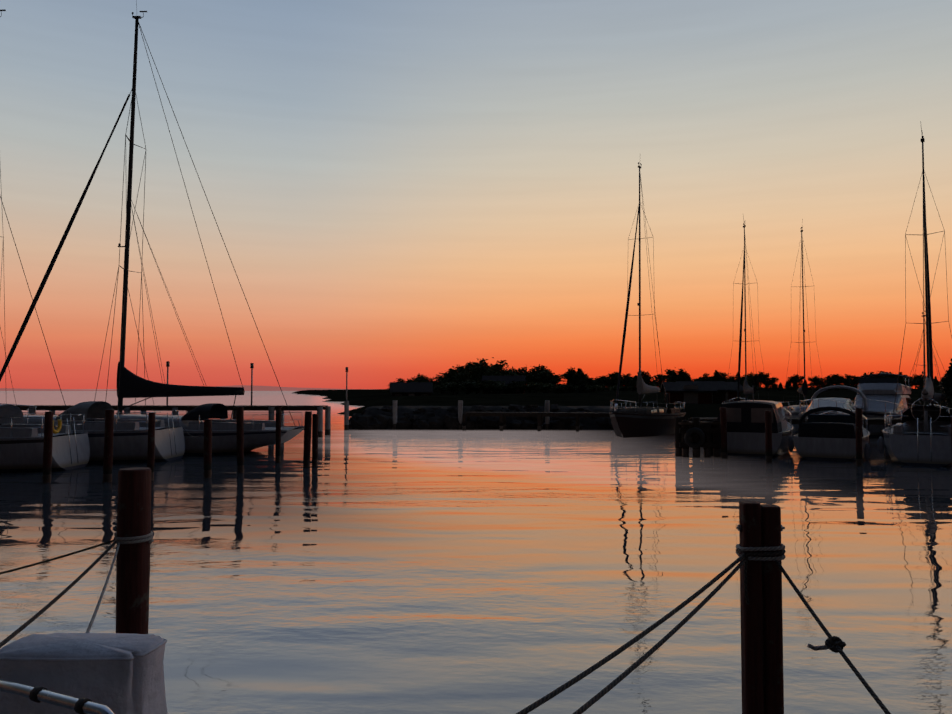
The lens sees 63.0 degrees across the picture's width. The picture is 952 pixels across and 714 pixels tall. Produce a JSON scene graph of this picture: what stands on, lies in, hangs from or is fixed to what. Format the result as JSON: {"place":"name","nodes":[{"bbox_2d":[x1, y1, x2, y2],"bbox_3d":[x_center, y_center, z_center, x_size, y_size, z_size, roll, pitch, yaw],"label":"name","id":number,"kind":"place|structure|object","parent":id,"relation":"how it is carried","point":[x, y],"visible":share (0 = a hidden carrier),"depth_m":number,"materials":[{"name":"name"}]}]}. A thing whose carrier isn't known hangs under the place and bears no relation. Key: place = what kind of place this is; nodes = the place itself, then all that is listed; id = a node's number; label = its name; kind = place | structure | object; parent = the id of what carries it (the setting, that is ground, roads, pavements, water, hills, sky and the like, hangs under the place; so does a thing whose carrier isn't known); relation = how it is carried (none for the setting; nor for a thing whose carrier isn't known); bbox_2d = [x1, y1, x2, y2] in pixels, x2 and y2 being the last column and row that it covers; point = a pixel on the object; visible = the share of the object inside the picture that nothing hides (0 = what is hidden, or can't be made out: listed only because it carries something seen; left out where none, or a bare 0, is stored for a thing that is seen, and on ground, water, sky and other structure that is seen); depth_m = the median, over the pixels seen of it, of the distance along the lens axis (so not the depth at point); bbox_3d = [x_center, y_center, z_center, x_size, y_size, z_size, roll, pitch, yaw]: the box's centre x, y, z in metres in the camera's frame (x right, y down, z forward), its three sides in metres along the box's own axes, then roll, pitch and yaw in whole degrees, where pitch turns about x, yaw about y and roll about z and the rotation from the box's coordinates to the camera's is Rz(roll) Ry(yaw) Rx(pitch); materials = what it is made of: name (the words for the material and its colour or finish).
{"place":"outdoors","nodes":[
{"label":"outdoors","id":0,"kind":"place"},
{"bbox_2d":[0,385,345,390],"bbox_3d":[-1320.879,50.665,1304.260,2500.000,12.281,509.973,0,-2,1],"label":"shore terrain","id":1,"kind":"structure","parent":0,"point":[262,388],"depth_m":1051.09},
{"bbox_2d":[393,400,549,429],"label":"mooring posts","id":2,"kind":"object","parent":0,"point":[547,409],"visible":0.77,"depth_m":46.29,"materials":[{"name":"grey wood"}]},
{"bbox_2d":[0,389,951,713],"bbox_3d":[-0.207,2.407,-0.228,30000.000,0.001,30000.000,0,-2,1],"label":"water","id":3,"kind":"structure","parent":0,"point":[440,571],"depth_m":10.40,"materials":[{"name":"liquid"}]},
{"bbox_2d":[0,196,89,471],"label":"sailboat","id":4,"kind":"object","parent":3,"relation":"on","point":[21,447],"visible":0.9,"depth_m":22.92,"materials":[{"name":"white plastic"}]},
{"bbox_2d":[0,633,167,713],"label":"boat cover","id":5,"kind":"object","parent":3,"relation":"on","point":[87,673],"visible":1,"depth_m":2.81,"materials":[{"name":"white fabric"}]},
{"bbox_2d":[0,9,184,462],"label":"sailboat","id":6,"kind":"object","parent":3,"relation":"in","point":[130,440],"visible":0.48,"depth_m":25.69,"materials":[{"name":"white plastic"}]},
{"bbox_2d":[116,467,151,633],"bbox_3d":[-2.548,2.142,5.743,0.231,2.621,0.231,0,-2,1],"label":"mooring pile","id":7,"kind":"object","parent":3,"relation":"in","point":[133,560],"visible":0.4,"depth_m":5.68,"materials":[{"name":"red paint"}]},
{"bbox_2d":[0,531,152,647],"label":"mooring lines","id":8,"kind":"object","parent":7,"relation":"attached to","point":[123,540],"visible":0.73,"depth_m":5.13,"materials":[{"name":"grey fabric"}]},
{"bbox_2d":[0,0,303,454],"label":"sailboat","id":9,"kind":"object","parent":3,"relation":"on","point":[258,433],"visible":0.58,"depth_m":30.05,"materials":[{"name":"white"}]},
{"bbox_2d":[15,405,330,436],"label":"jetty","id":10,"kind":"object","parent":3,"relation":"in","point":[270,409],"visible":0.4,"depth_m":39.34,"materials":[{"name":"wood"}]},
{"bbox_2d":[166,361,169,405],"bbox_3d":[-16.058,1.378,40.420,0.190,2.313,0.200,0,-2,1],"label":"lamp post","id":11,"kind":"object","parent":10,"relation":"on","point":[167,364],"visible":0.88,"depth_m":40.39,"materials":[{"name":"black metal"}]},
{"bbox_2d":[250,363,253,405],"bbox_3d":[-11.642,1.419,40.318,0.190,2.223,0.200,0,-2,1],"label":"lamp post","id":12,"kind":"object","parent":10,"relation":"on","point":[251,365],"visible":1,"depth_m":40.30,"materials":[{"name":"black metal"}]},
{"bbox_2d":[42,406,317,482],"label":"mooring piles","id":13,"kind":"object","parent":3,"relation":"in","point":[311,419],"visible":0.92,"depth_m":21.07,"materials":[{"name":"red paint"}]},
{"bbox_2d":[344,367,348,429],"bbox_3d":[-7.658,2.756,45.979,0.291,4.317,0.281,0,-2,1],"label":"channel marker post","id":14,"kind":"object","parent":3,"relation":"in","point":[346,414],"visible":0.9,"depth_m":45.86,"materials":[{"name":"wood"}]},
{"bbox_2d":[462,412,612,431],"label":"jetty","id":15,"kind":"object","parent":3,"relation":"on","point":[538,415],"visible":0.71,"depth_m":44.79,"materials":[{"name":"black wood"}]},
{"bbox_2d":[609,162,685,437],"bbox_3d":[8.941,-3.164,41.824,3.159,15.604,9.666,-1,-3,28],"label":"sailboat","id":16,"kind":"object","parent":3,"relation":"in","point":[630,421],"visible":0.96,"depth_m":40.07,"materials":[{"name":"plastic"}]},
{"bbox_2d":[675,417,720,457],"bbox_3d":[8.005,3.162,27.779,1.708,2.004,1.167,0,-2,1],"label":"pier head dolphin","id":17,"kind":"object","parent":3,"relation":"in","point":[707,436],"visible":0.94,"depth_m":27.41,"materials":[{"name":"wood"}]},
{"bbox_2d":[722,216,768,402],"bbox_3d":[15.205,-1.721,43.660,2.959,12.873,8.666,0,-2,11],"label":"sailboat","id":18,"kind":"object","parent":3,"relation":"on","point":[747,389],"visible":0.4,"depth_m":44.04,"materials":[{"name":"black plastic"}]},
{"bbox_2d":[717,386,793,456],"bbox_3d":[11.303,2.627,31.047,2.972,2.943,6.823,-1,-3,27],"label":"cabin cruiser","id":19,"kind":"object","parent":3,"relation":"on","point":[745,428],"visible":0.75,"depth_m":28.14,"materials":[{"name":"white plastic"}]},
{"bbox_2d":[736,501,784,713],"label":"mooring pile","id":20,"kind":"object","parent":3,"relation":"in","point":[762,680],"visible":0.88,"depth_m":4.42,"materials":[{"name":"red paint"}]},
{"bbox_2d":[516,544,890,713],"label":"mooring lines","id":21,"kind":"object","parent":20,"relation":"attached to","point":[835,644],"visible":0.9,"depth_m":3.73,"materials":[{"name":"grey fabric"}]},
{"bbox_2d":[688,417,900,446],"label":"pier","id":22,"kind":"structure","parent":3,"relation":"in","point":[875,421],"depth_m":32.67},
{"bbox_2d":[781,219,825,431],"bbox_3d":[19.184,-1.666,45.532,2.859,12.916,8.466,-1,-2,16],"label":"sailboat","id":23,"kind":"object","parent":3,"relation":"on","point":[794,410],"visible":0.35,"depth_m":45.08,"materials":[{"name":"black plastic"}]},
{"bbox_2d":[793,406,870,460],"bbox_3d":[13.517,2.911,28.945,2.457,2.201,6.023,-1,-3,31],"label":"day cruiser","id":24,"kind":"object","parent":3,"relation":"on","point":[822,436],"visible":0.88,"depth_m":26.65,"materials":[{"name":"white plastic"}]},
{"bbox_2d":[798,385,867,426],"bbox_3d":[18.002,2.935,39.371,3.059,3.015,8.522,-2,-3,33],"label":"sport cruiser","id":25,"kind":"object","parent":3,"relation":"on","point":[845,403],"visible":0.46,"depth_m":38.69,"materials":[{"name":"white plastic"}]},
{"bbox_2d":[720,407,951,465],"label":"mooring piles","id":26,"kind":"object","parent":3,"relation":"in","point":[768,433],"visible":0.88,"depth_m":25.50,"materials":[{"name":"red paint"}]},
{"bbox_2d":[852,372,911,436],"bbox_3d":[21.952,2.669,42.296,3.159,3.787,9.022,-2,-3,35],"label":"hardtop cruiser","id":27,"kind":"object","parent":3,"relation":"on","point":[879,393],"visible":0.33,"depth_m":41.83,"materials":[{"name":"white plastic"}]},
{"bbox_2d":[877,121,951,466],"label":"sailboat","id":28,"kind":"object","parent":3,"relation":"on","point":[910,439],"visible":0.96,"depth_m":26.08,"materials":[{"name":"white plastic"}]},
{"bbox_2d":[901,302,949,434],"bbox_3d":[22.849,0.857,39.375,2.360,7.367,6.266,0,-2,11],"label":"sailboat","id":29,"kind":"object","parent":3,"relation":"on","point":[938,397],"visible":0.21,"depth_m":39.41,"materials":[{"name":"black plastic"}]},
{"bbox_2d":[0,0,951,388],"label":"sky","id":30,"kind":"structure","parent":0,"point":[403,189],"materials":[{"name":"orange"}]},
{"bbox_2d":[349,404,638,429],"bbox_3d":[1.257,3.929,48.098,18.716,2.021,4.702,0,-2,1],"label":"breakwater rocks","id":31,"kind":"object","parent":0,"point":[383,419],"visible":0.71,"depth_m":46.60,"materials":[{"name":"black stone"}]},
{"bbox_2d":[293,389,951,419],"bbox_3d":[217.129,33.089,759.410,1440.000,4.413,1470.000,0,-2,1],"label":"shore terrain","id":32,"kind":"structure","parent":0,"point":[365,398],"depth_m":92.37,"materials":[{"name":"black stone"}]},
{"bbox_2d":[389,381,432,395],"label":"building","id":33,"kind":"structure","parent":32,"relation":"on","point":[419,388],"depth_m":147.85,"materials":[{"name":"tile"}]},
{"bbox_2d":[412,373,430,381],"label":"tree","id":34,"kind":"object","parent":32,"relation":"on","point":[422,378],"visible":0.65,"depth_m":202.16,"materials":[{"name":"green plant"}]},
{"bbox_2d":[431,378,449,392],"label":"tree","id":35,"kind":"object","parent":32,"relation":"on","point":[439,381],"visible":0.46,"depth_m":209.21,"materials":[{"name":"green plant"}]},
{"bbox_2d":[434,368,458,391],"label":"tree","id":36,"kind":"object","parent":32,"relation":"on","point":[449,378],"visible":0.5,"depth_m":241.16,"materials":[{"name":"green plant"}]},
{"bbox_2d":[449,362,482,392],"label":"tree","id":37,"kind":"object","parent":32,"relation":"on","point":[459,369],"visible":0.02,"depth_m":228.97,"materials":[{"name":"green plant"}]},
{"bbox_2d":[458,362,482,378],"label":"tree","id":38,"kind":"object","parent":32,"relation":"on","point":[474,372],"visible":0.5,"depth_m":193.32,"materials":[{"name":"green plant"}]},
{"bbox_2d":[471,362,488,392],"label":"tree","id":39,"kind":"object","parent":32,"relation":"on","point":[478,364],"visible":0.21,"depth_m":200.07,"materials":[{"name":"green plant"}]},
{"bbox_2d":[473,357,508,376],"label":"tree","id":40,"kind":"object","parent":32,"relation":"on","point":[483,361],"visible":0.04,"depth_m":203.30,"materials":[{"name":"green plant"}]},
{"bbox_2d":[484,360,516,375],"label":"tree","id":41,"kind":"object","parent":32,"relation":"on","point":[494,369],"visible":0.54,"depth_m":193.13,"materials":[{"name":"green plant"}]},
{"bbox_2d":[481,374,525,393],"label":"house","id":42,"kind":"structure","parent":32,"relation":"on","point":[506,379],"depth_m":173.11,"materials":[{"name":"tile"}]},
{"bbox_2d":[513,369,523,374],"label":"tree","id":43,"kind":"object","parent":32,"relation":"on","point":[516,372],"visible":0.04,"depth_m":255.73,"materials":[{"name":"green plant"}]},
{"bbox_2d":[514,367,526,373],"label":"tree","id":44,"kind":"object","parent":32,"relation":"on","point":[522,369],"visible":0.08,"depth_m":270.52,"materials":[{"name":"green plant"}]},
{"bbox_2d":[523,370,532,381],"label":"tree","id":45,"kind":"object","parent":32,"relation":"on","point":[526,373],"visible":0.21,"depth_m":225.01,"materials":[{"name":"green plant"}]},
{"bbox_2d":[528,364,556,391],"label":"tree","id":46,"kind":"object","parent":32,"relation":"on","point":[541,370],"visible":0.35,"depth_m":222.36,"materials":[{"name":"green plant"}]},
{"bbox_2d":[530,373,565,391],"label":"tree","id":47,"kind":"object","parent":32,"relation":"on","point":[535,378],"visible":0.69,"depth_m":191.01,"materials":[{"name":"green plant"}]},
{"bbox_2d":[538,372,561,391],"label":"tree","id":48,"kind":"object","parent":32,"relation":"on","point":[550,377],"visible":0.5,"depth_m":191.45,"materials":[{"name":"green plant"}]},
{"bbox_2d":[546,383,568,392],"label":"tree","id":49,"kind":"object","parent":32,"relation":"on","point":[554,389],"visible":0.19,"depth_m":172.58,"materials":[{"name":"green plant"}]},
{"bbox_2d":[553,383,565,392],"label":"tree","id":50,"kind":"object","parent":32,"relation":"on","point":[560,390],"visible":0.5,"depth_m":174.75,"materials":[{"name":"green plant"}]},
{"bbox_2d":[561,383,578,391],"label":"tree","id":51,"kind":"object","parent":32,"relation":"on","point":[568,385],"visible":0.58,"depth_m":177.91,"materials":[{"name":"green plant"}]},
{"bbox_2d":[566,373,574,386],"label":"tree","id":52,"kind":"object","parent":32,"relation":"on","point":[570,379],"visible":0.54,"depth_m":211.15,"materials":[{"name":"green plant"}]},
{"bbox_2d":[560,367,583,381],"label":"tree","id":53,"kind":"object","parent":32,"relation":"on","point":[571,371],"visible":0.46,"depth_m":244.09,"materials":[{"name":"green plant"}]},
{"bbox_2d":[564,372,592,385],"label":"tree","id":54,"kind":"object","parent":32,"relation":"on","point":[583,379],"visible":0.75,"depth_m":212.24,"materials":[{"name":"green plant"}]},
{"bbox_2d":[590,378,602,391],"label":"tree","id":55,"kind":"object","parent":32,"relation":"on","point":[595,383],"visible":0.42,"depth_m":216.11,"materials":[{"name":"green plant"}]},
{"bbox_2d":[595,376,615,391],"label":"tree","id":56,"kind":"object","parent":32,"relation":"on","point":[602,380],"visible":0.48,"depth_m":221.69,"materials":[{"name":"green plant"}]},
{"bbox_2d":[602,372,626,390],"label":"tree","id":57,"kind":"object","parent":32,"relation":"on","point":[614,377],"visible":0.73,"depth_m":221.30,"materials":[{"name":"green plant"}]},
{"bbox_2d":[632,371,652,384],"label":"tree","id":58,"kind":"object","parent":32,"relation":"on","point":[645,377],"visible":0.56,"depth_m":233.78,"materials":[{"name":"green plant"}]},
{"bbox_2d":[650,375,674,385],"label":"tree","id":59,"kind":"object","parent":32,"relation":"on","point":[658,382],"visible":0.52,"depth_m":247.96,"materials":[{"name":"green plant"}]},
{"bbox_2d":[653,369,678,379],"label":"tree","id":60,"kind":"object","parent":32,"relation":"on","point":[668,372],"visible":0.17,"depth_m":291.68,"materials":[{"name":"green plant"}]},
{"bbox_2d":[667,367,690,381],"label":"tree","id":61,"kind":"object","parent":32,"relation":"on","point":[680,377],"visible":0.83,"depth_m":248.59,"materials":[{"name":"green plant"}]},
{"bbox_2d":[660,382,717,403],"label":"shed","id":62,"kind":"structure","parent":32,"relation":"on","point":[691,392],"depth_m":60.15,"materials":[{"name":"wood"}]},
{"bbox_2d":[676,381,731,403],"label":"shed","id":63,"kind":"structure","parent":32,"relation":"on","point":[718,397],"depth_m":61.59,"materials":[{"name":"wood"}]},
{"bbox_2d":[698,373,713,380],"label":"tree","id":64,"kind":"object","parent":32,"relation":"on","point":[706,377],"visible":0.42,"depth_m":307.30,"materials":[{"name":"green plant"}]},
{"bbox_2d":[712,370,720,380],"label":"tree","id":65,"kind":"object","parent":32,"relation":"on","point":[716,377],"visible":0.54,"depth_m":274.62,"materials":[{"name":"green plant"}]},
{"bbox_2d":[711,372,731,381],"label":"tree","id":66,"kind":"object","parent":32,"relation":"on","point":[723,377],"visible":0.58,"depth_m":309.46,"materials":[{"name":"green plant"}]},
{"bbox_2d":[726,382,743,401],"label":"shed","id":67,"kind":"structure","parent":32,"relation":"on","point":[732,394],"depth_m":63.15,"materials":[{"name":"wood"}]},
{"bbox_2d":[734,372,743,384],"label":"tree","id":68,"kind":"object","parent":32,"relation":"on","point":[736,378],"visible":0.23,"depth_m":275.14,"materials":[{"name":"green plant"}]},
{"bbox_2d":[741,374,753,385],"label":"tree","id":69,"kind":"object","parent":32,"relation":"on","point":[749,379],"visible":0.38,"depth_m":291.01,"materials":[{"name":"green plant"}]},
{"bbox_2d":[751,374,762,389],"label":"tree","id":70,"kind":"object","parent":32,"relation":"on","point":[755,381],"visible":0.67,"depth_m":276.93,"materials":[{"name":"green plant"}]},
{"bbox_2d":[756,371,763,386],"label":"tree","id":71,"kind":"object","parent":32,"relation":"on","point":[759,374],"visible":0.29,"depth_m":375.84,"materials":[{"name":"green plant"}]},
{"bbox_2d":[758,373,778,389],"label":"tree","id":72,"kind":"object","parent":32,"relation":"on","point":[766,376],"visible":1,"depth_m":274.52,"materials":[{"name":"green plant"}]},
{"bbox_2d":[769,386,780,390],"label":"tree","id":73,"kind":"object","parent":32,"relation":"on","point":[775,388],"visible":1,"depth_m":232.15,"materials":[{"name":"green plant"}]},
{"bbox_2d":[787,374,805,385],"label":"tree","id":74,"kind":"object","parent":32,"relation":"on","point":[791,379],"visible":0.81,"depth_m":342.17,"materials":[{"name":"green plant"}]},
{"bbox_2d":[808,375,825,386],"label":"tree","id":75,"kind":"object","parent":32,"relation":"on","point":[816,381],"visible":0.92,"depth_m":288.48,"materials":[{"name":"green plant"}]},
{"bbox_2d":[820,382,833,387],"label":"tree","id":76,"kind":"object","parent":32,"relation":"on","point":[826,384],"visible":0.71,"depth_m":284.83,"materials":[{"name":"green plant"}]},
{"bbox_2d":[827,374,847,385],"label":"tree","id":77,"kind":"object","parent":32,"relation":"on","point":[837,379],"visible":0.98,"depth_m":284.39,"materials":[{"name":"green plant"}]},
{"bbox_2d":[844,376,851,389],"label":"tree","id":78,"kind":"object","parent":32,"relation":"on","point":[848,383],"visible":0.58,"depth_m":289.59,"materials":[{"name":"green plant"}]},
{"bbox_2d":[851,375,857,386],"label":"tree","id":79,"kind":"object","parent":32,"relation":"on","point":[854,383],"visible":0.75,"depth_m":276.21,"materials":[{"name":"green plant"}]},
{"bbox_2d":[889,376,904,383],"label":"tree","id":80,"kind":"object","parent":32,"relation":"on","point":[902,380],"visible":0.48,"depth_m":273.44,"materials":[{"name":"green plant"}]},
{"bbox_2d":[904,380,914,386],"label":"tree","id":81,"kind":"object","parent":32,"relation":"on","point":[912,384],"visible":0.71,"depth_m":282.56,"materials":[{"name":"green plant"}]},
{"bbox_2d":[903,378,918,383],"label":"tree","id":82,"kind":"object","parent":32,"relation":"on","point":[916,382],"visible":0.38,"depth_m":324.66,"materials":[{"name":"green plant"}]},
{"bbox_2d":[909,374,922,388],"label":"tree","id":83,"kind":"object","parent":32,"relation":"on","point":[915,377],"visible":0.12,"depth_m":382.50,"materials":[{"name":"green plant"}]},
{"bbox_2d":[915,374,923,384],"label":"tree","id":84,"kind":"object","parent":32,"relation":"on","point":[921,381],"visible":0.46,"depth_m":283.20,"materials":[{"name":"green plant"}]},
{"bbox_2d":[941,359,951,402],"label":"conifer","id":85,"kind":"object","parent":32,"relation":"on","point":[949,376],"visible":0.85,"depth_m":68.97,"materials":[{"name":"green plant"}]}
]}

